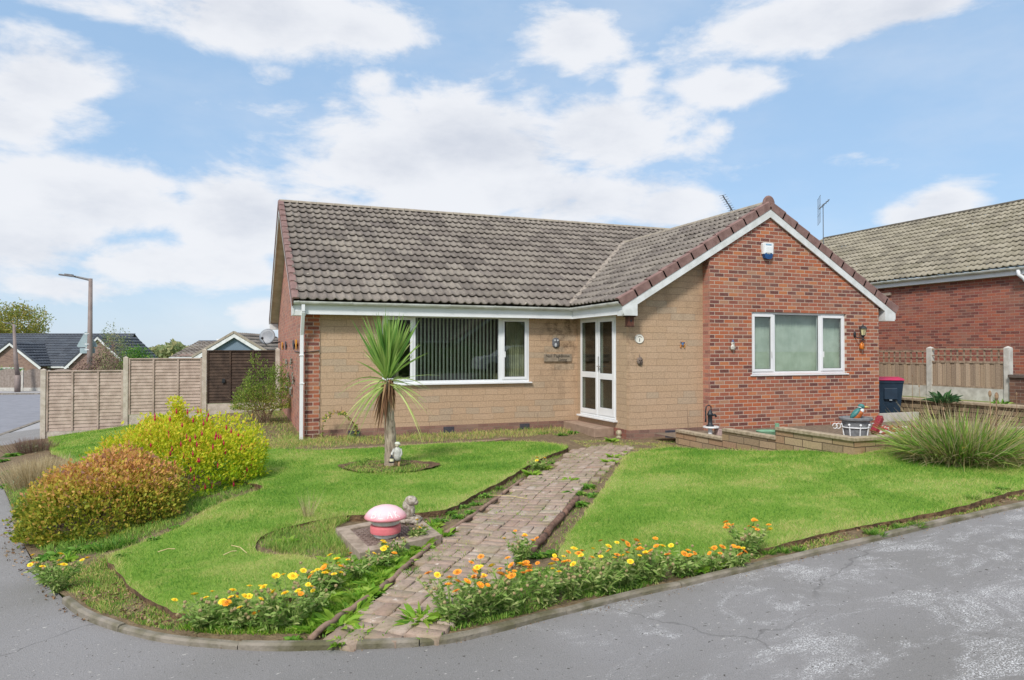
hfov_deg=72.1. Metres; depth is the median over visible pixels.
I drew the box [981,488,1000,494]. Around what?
leafy weed
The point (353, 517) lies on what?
lawn
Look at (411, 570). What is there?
leafy weed
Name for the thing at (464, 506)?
leafy weed
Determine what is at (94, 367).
purple shrub
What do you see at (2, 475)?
lavender
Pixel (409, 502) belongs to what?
stone lion
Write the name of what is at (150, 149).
sky
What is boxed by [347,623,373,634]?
leafy weed
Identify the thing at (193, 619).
marigold plant
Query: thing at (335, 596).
leafy weed
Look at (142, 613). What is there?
leaf litter
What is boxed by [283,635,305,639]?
leafy weed
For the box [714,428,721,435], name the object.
stone block
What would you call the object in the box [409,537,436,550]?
leafy weed
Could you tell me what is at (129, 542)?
leafy weed
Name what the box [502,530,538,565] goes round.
marigold plant
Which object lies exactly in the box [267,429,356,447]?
wall weeds
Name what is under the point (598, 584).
marigold plant
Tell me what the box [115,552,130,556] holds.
leafy weed
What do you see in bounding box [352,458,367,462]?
leafy weed
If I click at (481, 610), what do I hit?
marigold plant
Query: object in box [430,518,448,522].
leafy weed
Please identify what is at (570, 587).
marigold plant
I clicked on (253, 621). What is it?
marigold plant
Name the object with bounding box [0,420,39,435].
street kerb
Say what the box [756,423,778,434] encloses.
green pond pot
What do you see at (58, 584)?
marigold plant
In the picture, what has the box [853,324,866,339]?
wall lantern
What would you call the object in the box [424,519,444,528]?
leafy weed
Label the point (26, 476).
lavender
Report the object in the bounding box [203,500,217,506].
leafy weed
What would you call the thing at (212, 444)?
fuchsia shrub
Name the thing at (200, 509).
leafy weed
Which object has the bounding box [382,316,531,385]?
window frame
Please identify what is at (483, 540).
joint weeds
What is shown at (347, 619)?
leafy weed
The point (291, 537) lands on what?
leafy weed
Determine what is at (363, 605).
leafy weed
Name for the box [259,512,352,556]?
rough grass
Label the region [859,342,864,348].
pumpkin lantern
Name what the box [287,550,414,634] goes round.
rough grass
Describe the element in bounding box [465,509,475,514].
leafy weed
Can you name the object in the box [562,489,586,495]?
leafy weed
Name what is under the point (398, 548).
marigold plant
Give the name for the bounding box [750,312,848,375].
window frame
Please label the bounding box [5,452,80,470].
lavender
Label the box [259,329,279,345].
satellite dish
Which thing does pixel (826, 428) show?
patio
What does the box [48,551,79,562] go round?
leafy weed
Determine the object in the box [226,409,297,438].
border weeds
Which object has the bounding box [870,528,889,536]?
leafy weed
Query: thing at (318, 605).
marigold plant
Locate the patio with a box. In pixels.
[654,419,1021,437]
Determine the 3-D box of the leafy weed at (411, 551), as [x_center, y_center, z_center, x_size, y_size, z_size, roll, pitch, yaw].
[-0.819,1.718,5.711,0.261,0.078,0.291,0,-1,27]
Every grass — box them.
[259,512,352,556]
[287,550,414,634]
[856,375,1023,472]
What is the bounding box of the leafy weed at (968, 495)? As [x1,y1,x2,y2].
[960,493,981,499]
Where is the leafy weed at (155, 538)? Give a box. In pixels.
[144,536,161,541]
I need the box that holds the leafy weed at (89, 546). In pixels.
[80,542,105,553]
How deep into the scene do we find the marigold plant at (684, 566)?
5.03 m
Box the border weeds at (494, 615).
[450,548,773,630]
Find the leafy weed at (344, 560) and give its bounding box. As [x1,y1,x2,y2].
[320,558,352,567]
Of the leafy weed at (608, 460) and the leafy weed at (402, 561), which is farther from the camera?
the leafy weed at (608, 460)
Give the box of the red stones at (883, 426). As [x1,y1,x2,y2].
[878,425,918,434]
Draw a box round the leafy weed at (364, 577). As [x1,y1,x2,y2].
[350,572,386,585]
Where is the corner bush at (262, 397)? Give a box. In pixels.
[228,353,290,423]
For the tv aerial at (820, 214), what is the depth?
24.04 m
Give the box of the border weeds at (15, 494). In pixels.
[3,461,75,523]
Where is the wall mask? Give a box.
[637,354,642,365]
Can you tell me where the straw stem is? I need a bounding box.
[489,495,526,498]
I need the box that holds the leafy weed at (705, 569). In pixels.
[694,566,713,573]
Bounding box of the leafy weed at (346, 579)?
[338,575,351,585]
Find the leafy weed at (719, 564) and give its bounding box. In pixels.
[700,561,727,569]
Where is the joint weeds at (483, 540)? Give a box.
[303,443,633,640]
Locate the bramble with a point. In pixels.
(345, 415)
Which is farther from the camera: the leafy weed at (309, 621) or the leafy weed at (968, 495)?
the leafy weed at (968, 495)
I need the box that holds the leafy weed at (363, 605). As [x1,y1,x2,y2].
[333,598,373,615]
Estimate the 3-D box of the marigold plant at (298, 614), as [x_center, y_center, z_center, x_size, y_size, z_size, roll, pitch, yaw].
[-1.302,1.573,4.218,0.392,0.345,0.357,0,-1,25]
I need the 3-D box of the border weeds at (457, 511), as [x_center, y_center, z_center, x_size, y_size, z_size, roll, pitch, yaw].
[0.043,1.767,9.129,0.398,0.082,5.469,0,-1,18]
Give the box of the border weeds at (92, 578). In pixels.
[56,551,311,634]
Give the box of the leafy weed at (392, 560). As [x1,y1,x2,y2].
[390,554,418,563]
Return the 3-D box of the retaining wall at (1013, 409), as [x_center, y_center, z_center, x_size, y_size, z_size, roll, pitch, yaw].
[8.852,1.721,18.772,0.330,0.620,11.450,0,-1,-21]
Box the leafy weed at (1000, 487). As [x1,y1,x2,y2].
[995,486,1011,490]
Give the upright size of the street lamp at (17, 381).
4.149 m
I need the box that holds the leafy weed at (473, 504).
[469,502,482,506]
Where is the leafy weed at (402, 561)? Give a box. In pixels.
[371,556,409,570]
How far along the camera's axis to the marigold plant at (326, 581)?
4.74 m
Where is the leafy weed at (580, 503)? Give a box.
[569,500,589,507]
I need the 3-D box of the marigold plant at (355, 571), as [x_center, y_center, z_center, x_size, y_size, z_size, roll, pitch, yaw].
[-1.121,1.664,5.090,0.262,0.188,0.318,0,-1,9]
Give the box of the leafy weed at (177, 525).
[169,524,183,530]
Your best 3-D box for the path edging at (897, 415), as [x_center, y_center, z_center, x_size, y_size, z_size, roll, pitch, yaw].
[8.777,1.793,16.233,1.600,0.220,0.080,0,-1,-21]
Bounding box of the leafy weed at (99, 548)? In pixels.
[88,540,118,552]
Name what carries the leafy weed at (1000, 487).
on the garden bed
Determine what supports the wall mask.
attached to the bungalow at (494, 305)
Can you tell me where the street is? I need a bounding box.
[0,394,39,432]
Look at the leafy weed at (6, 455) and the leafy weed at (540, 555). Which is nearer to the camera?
the leafy weed at (540, 555)
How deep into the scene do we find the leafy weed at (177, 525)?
6.82 m
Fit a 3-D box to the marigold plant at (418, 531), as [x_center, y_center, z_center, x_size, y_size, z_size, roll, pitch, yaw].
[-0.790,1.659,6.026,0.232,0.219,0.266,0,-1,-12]
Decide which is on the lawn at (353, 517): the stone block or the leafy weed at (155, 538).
the leafy weed at (155, 538)
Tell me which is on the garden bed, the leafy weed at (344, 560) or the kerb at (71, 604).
the leafy weed at (344, 560)
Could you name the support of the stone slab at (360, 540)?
on the garden bed
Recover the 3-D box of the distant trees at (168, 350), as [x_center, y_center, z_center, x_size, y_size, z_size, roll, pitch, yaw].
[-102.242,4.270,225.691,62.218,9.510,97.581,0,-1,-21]
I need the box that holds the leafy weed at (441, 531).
[436,527,460,536]
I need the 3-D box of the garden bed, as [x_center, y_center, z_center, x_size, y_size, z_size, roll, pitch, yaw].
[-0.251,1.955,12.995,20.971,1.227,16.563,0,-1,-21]
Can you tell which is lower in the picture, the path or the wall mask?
the path
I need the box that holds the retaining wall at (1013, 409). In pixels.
[900,396,1023,425]
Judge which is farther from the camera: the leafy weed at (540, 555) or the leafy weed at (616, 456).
the leafy weed at (616, 456)
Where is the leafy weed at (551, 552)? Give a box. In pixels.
[544,549,558,557]
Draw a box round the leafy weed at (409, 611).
[392,601,443,627]
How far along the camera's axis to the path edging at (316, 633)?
5.13 m
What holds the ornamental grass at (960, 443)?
on the garden bed
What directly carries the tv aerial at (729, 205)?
attached to the bungalow at (494, 305)
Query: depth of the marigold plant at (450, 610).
4.25 m
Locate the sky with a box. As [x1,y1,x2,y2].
[0,0,1023,346]
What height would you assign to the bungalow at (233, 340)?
5.741 m
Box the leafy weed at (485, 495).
[477,493,493,497]
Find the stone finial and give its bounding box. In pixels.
[616,430,621,437]
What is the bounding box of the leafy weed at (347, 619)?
[310,607,363,633]
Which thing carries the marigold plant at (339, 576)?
on the garden bed
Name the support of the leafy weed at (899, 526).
on the garden bed
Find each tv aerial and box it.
[721,194,734,210]
[817,195,828,243]
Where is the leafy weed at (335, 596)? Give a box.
[305,586,348,602]
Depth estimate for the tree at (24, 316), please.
74.52 m
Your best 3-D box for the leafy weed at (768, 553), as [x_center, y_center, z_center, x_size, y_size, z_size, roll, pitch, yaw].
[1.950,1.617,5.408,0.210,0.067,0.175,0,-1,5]
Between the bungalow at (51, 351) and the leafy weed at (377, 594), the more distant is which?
the bungalow at (51, 351)
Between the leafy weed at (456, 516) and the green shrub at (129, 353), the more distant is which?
the green shrub at (129, 353)
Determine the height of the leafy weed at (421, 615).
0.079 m
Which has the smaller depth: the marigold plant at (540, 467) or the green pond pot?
the marigold plant at (540, 467)
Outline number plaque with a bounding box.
[635,334,643,343]
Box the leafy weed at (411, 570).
[401,565,423,576]
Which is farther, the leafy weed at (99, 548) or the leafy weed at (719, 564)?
the leafy weed at (99, 548)
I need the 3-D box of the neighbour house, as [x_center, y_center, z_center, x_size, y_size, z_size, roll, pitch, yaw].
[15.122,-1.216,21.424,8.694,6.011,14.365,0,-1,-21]
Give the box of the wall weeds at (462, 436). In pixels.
[257,424,575,448]
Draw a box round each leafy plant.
[922,390,962,402]
[991,399,1012,403]
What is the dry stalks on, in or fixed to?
on the lawn at (353, 517)
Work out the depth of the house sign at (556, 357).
15.02 m
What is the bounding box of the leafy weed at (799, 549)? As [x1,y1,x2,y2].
[788,544,806,551]
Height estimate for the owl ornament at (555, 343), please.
0.220 m
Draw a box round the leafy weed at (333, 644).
[327,635,350,649]
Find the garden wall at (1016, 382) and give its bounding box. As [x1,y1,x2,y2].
[1008,374,1023,404]
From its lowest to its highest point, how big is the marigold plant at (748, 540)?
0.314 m
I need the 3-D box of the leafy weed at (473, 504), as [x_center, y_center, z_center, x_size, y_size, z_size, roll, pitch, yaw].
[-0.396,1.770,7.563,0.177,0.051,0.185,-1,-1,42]
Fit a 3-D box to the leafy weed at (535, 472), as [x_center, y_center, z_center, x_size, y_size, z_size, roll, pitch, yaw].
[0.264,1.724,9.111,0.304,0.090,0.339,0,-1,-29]
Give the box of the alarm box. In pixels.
[761,242,773,259]
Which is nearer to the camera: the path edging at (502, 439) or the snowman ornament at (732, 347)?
the path edging at (502, 439)
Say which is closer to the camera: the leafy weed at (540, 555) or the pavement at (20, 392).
the leafy weed at (540, 555)
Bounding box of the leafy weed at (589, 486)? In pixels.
[579,483,596,489]
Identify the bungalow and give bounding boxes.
[0,333,157,370]
[169,331,277,357]
[269,196,898,439]
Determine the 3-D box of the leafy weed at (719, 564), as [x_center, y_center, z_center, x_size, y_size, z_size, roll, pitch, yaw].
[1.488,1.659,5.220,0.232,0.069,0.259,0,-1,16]
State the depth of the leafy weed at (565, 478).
8.52 m
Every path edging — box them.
[308,478,523,639]
[311,438,510,449]
[527,496,579,556]
[879,412,918,421]
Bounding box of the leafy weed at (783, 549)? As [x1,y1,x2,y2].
[774,546,790,553]
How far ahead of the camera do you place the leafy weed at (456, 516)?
6.98 m
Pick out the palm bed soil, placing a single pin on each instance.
(431, 463)
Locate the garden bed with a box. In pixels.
[0,411,1023,640]
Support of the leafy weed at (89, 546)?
on the garden bed
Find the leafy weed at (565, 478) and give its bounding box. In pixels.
[560,476,579,480]
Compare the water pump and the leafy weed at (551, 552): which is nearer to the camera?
the leafy weed at (551, 552)
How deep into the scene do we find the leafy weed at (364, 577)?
4.98 m
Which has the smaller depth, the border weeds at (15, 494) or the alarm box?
the border weeds at (15, 494)
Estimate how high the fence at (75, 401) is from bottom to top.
2.570 m
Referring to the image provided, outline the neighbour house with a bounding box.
[820,199,1023,374]
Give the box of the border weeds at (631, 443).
[572,439,682,449]
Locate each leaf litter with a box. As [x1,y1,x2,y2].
[0,517,88,620]
[69,577,187,626]
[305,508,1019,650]
[784,494,1023,548]
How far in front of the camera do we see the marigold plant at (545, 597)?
4.56 m
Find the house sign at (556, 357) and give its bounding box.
[544,354,571,361]
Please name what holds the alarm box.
attached to the bungalow at (494, 305)
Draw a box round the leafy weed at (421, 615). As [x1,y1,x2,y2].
[411,604,444,621]
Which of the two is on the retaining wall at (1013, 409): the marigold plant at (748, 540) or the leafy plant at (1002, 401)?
the leafy plant at (1002, 401)
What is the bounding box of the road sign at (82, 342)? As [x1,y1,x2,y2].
[77,332,96,352]
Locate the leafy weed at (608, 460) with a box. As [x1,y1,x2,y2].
[601,459,618,462]
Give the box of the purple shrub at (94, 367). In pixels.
[71,338,125,369]
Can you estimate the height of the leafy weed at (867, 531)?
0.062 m
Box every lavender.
[0,436,64,453]
[0,454,80,492]
[0,464,20,483]
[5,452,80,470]
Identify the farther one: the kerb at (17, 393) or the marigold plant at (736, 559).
the kerb at (17, 393)
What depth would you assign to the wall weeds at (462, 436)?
13.28 m
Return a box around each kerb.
[0,393,39,394]
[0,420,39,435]
[62,501,1023,650]
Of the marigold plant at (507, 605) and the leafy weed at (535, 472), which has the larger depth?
the leafy weed at (535, 472)
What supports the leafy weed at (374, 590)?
on the garden bed
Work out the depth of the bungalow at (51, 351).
56.49 m
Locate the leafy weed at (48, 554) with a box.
[39,548,72,561]
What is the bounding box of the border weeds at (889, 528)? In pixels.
[781,493,1023,553]
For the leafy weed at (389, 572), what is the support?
on the garden bed
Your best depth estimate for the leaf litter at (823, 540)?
5.87 m
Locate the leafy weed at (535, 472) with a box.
[521,469,542,476]
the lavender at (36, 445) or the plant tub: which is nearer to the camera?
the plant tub
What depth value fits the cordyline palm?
9.68 m
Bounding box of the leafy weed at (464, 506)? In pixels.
[459,504,471,508]
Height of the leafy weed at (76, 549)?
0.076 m
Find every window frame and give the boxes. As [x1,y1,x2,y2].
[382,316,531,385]
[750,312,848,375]
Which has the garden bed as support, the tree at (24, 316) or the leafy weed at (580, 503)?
the leafy weed at (580, 503)
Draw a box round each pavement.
[0,391,39,392]
[14,422,39,431]
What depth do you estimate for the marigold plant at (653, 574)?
4.97 m
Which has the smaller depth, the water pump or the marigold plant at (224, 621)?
the marigold plant at (224, 621)
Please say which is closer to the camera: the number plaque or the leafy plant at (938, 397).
the number plaque
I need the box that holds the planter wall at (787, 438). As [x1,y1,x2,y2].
[675,426,1023,454]
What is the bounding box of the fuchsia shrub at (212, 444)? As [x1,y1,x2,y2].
[80,395,270,506]
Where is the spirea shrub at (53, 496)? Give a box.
[2,437,191,547]
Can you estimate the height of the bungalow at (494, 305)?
5.827 m
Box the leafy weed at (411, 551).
[399,547,425,556]
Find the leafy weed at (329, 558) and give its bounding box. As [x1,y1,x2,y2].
[315,553,347,562]
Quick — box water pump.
[703,405,718,433]
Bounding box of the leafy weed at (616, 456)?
[605,453,622,457]
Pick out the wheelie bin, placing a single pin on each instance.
(890, 392)
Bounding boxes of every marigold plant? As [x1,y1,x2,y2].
[23,552,66,585]
[27,557,89,595]
[171,590,223,633]
[183,585,250,630]
[212,589,270,630]
[242,585,303,631]
[244,610,269,626]
[258,570,327,630]
[282,568,338,613]
[295,553,342,591]
[312,562,349,589]
[342,552,378,578]
[362,545,396,565]
[378,537,408,557]
[405,519,430,537]
[417,568,485,624]
[445,554,515,622]
[476,556,529,614]
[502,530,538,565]
[516,558,569,608]
[527,457,548,470]
[544,550,595,600]
[570,544,633,595]
[597,539,652,587]
[623,537,676,584]
[659,542,711,578]
[688,545,733,571]
[720,544,752,567]
[722,518,772,557]
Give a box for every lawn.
[48,418,567,618]
[558,437,1023,572]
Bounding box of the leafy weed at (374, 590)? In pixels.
[338,586,380,605]
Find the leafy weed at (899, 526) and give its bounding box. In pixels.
[892,521,909,529]
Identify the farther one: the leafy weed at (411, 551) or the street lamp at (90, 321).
the street lamp at (90, 321)
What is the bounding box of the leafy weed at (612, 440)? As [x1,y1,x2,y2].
[604,437,619,441]
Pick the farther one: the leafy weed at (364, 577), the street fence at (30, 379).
the street fence at (30, 379)
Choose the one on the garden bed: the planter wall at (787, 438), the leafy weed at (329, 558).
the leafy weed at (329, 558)
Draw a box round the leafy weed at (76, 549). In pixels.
[64,544,86,553]
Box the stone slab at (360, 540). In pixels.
[335,514,440,559]
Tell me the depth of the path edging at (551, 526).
6.47 m
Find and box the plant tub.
[832,416,873,435]
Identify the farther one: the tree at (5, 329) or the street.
the tree at (5, 329)
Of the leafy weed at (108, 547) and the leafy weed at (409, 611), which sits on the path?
the leafy weed at (409, 611)
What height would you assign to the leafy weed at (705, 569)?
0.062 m
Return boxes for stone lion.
[399,496,421,523]
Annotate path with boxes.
[323,443,634,651]
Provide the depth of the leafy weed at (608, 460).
9.90 m
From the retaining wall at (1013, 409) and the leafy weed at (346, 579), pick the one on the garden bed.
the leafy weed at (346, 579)
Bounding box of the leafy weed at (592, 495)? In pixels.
[586,492,598,497]
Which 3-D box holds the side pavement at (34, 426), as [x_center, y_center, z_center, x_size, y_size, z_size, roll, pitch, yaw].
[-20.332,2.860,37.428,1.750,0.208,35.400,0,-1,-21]
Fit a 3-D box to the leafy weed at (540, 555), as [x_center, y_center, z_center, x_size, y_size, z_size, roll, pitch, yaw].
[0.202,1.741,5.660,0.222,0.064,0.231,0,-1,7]
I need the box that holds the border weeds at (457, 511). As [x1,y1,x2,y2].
[429,453,562,529]
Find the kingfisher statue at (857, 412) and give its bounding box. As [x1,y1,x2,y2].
[850,404,870,417]
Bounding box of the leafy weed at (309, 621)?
[289,612,334,633]
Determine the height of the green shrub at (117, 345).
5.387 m
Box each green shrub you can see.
[94,322,134,369]
[113,344,155,369]
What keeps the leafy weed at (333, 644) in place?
on the garden bed
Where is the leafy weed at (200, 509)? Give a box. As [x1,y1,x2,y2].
[189,503,212,512]
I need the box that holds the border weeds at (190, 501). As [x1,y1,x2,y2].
[34,478,265,561]
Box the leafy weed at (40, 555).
[27,553,49,562]
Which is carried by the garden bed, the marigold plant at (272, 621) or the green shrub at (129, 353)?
the marigold plant at (272, 621)
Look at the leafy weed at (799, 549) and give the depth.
5.43 m
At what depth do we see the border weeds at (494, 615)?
4.76 m
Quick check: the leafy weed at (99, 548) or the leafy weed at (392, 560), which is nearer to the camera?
the leafy weed at (392, 560)
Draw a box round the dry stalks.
[287,489,324,516]
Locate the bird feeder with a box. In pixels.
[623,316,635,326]
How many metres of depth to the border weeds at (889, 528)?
5.86 m
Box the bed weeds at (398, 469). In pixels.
[345,460,428,473]
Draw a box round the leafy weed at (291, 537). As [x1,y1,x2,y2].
[275,535,299,544]
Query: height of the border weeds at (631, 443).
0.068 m
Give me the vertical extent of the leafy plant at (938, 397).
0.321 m
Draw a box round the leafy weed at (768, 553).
[758,547,778,554]
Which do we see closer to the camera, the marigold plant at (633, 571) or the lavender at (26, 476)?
the marigold plant at (633, 571)
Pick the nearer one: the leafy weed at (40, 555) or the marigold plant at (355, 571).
the marigold plant at (355, 571)
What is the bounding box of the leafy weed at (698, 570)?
[673,568,701,577]
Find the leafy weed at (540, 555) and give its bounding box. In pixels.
[528,552,547,559]
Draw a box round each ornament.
[364,504,406,538]
[552,338,559,347]
[730,340,734,349]
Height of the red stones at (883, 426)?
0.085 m
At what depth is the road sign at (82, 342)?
28.18 m
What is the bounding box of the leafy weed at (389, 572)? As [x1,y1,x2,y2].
[365,568,395,580]
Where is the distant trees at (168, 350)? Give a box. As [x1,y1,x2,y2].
[148,338,188,357]
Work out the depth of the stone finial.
13.43 m
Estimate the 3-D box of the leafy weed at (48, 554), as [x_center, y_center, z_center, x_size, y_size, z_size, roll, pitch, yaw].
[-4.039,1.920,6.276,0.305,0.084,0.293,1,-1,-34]
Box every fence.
[0,369,68,390]
[40,348,279,438]
[879,346,1012,401]
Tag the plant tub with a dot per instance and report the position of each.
(853, 426)
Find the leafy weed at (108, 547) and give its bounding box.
[102,535,128,549]
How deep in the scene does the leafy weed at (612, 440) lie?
12.81 m
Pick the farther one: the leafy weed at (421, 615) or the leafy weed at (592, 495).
the leafy weed at (592, 495)
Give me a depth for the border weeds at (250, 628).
4.23 m
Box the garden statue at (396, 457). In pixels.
[389,442,402,466]
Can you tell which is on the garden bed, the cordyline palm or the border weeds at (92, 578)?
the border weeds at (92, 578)
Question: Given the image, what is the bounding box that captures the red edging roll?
[870,415,883,434]
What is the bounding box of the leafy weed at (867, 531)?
[861,527,881,534]
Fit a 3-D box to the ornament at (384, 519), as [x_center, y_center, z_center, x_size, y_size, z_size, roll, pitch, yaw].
[-1.080,1.544,6.008,0.360,0.272,0.360,1,-1,-33]
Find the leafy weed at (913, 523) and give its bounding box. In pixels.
[908,519,926,527]
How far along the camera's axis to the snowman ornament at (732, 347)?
13.75 m
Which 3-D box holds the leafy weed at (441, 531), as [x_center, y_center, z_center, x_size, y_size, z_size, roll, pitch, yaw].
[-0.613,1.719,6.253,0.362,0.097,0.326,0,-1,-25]
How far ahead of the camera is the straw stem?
7.58 m
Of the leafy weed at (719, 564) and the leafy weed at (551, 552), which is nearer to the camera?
the leafy weed at (719, 564)
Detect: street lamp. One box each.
[3,322,20,391]
[58,273,92,369]
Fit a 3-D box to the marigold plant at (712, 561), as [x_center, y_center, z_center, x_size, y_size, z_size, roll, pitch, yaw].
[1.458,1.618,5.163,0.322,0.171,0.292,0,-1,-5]
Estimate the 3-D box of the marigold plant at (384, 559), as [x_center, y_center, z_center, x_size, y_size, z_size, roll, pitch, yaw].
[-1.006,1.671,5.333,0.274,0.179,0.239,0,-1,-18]
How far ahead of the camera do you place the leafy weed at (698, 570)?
5.04 m
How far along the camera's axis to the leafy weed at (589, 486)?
8.10 m
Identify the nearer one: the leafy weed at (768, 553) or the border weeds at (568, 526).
the leafy weed at (768, 553)
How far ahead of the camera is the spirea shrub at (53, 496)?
7.00 m
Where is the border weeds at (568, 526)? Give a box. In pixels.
[538,463,615,552]
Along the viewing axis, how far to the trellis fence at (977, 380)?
16.80 m
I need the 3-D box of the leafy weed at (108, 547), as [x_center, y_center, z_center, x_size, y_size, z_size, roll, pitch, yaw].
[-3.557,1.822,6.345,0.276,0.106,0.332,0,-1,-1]
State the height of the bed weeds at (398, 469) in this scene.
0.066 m
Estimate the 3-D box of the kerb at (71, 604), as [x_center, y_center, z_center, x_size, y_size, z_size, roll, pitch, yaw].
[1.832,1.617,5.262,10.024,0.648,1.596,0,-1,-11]
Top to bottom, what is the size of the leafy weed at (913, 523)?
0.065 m
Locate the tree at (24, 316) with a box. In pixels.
[0,299,55,332]
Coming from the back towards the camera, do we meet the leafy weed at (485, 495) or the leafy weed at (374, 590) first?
the leafy weed at (485, 495)
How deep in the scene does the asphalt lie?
4.12 m
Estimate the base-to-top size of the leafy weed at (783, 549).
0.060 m
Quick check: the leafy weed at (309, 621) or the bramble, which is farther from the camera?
the bramble
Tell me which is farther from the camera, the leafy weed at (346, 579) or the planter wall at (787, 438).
the planter wall at (787, 438)
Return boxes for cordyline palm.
[339,310,438,465]
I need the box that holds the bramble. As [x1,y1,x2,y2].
[321,406,359,436]
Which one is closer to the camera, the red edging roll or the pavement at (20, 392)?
the red edging roll
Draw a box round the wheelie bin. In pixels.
[879,377,904,412]
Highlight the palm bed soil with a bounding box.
[338,459,439,471]
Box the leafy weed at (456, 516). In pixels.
[451,514,464,518]
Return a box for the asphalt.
[0,429,1023,679]
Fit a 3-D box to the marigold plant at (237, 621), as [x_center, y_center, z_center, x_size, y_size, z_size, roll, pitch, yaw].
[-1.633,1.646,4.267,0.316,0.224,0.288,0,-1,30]
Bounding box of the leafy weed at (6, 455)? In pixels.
[1,452,24,457]
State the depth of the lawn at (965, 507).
6.79 m
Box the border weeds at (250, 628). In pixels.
[179,557,379,635]
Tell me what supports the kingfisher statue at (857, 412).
on the plant tub
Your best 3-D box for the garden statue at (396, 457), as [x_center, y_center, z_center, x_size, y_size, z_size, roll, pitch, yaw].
[-1.586,1.582,9.553,0.204,0.392,0.101,1,-1,-40]
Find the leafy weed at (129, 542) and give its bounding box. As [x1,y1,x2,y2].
[115,533,139,545]
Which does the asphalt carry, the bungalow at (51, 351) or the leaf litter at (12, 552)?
the leaf litter at (12, 552)
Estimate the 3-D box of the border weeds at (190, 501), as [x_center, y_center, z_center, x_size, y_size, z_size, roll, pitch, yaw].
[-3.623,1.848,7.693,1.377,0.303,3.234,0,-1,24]
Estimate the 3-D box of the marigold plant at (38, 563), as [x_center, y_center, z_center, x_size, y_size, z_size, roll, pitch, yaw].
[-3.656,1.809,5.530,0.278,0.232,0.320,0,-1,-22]
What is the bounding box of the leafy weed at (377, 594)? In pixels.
[353,582,391,598]
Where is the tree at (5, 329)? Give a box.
[0,317,20,332]

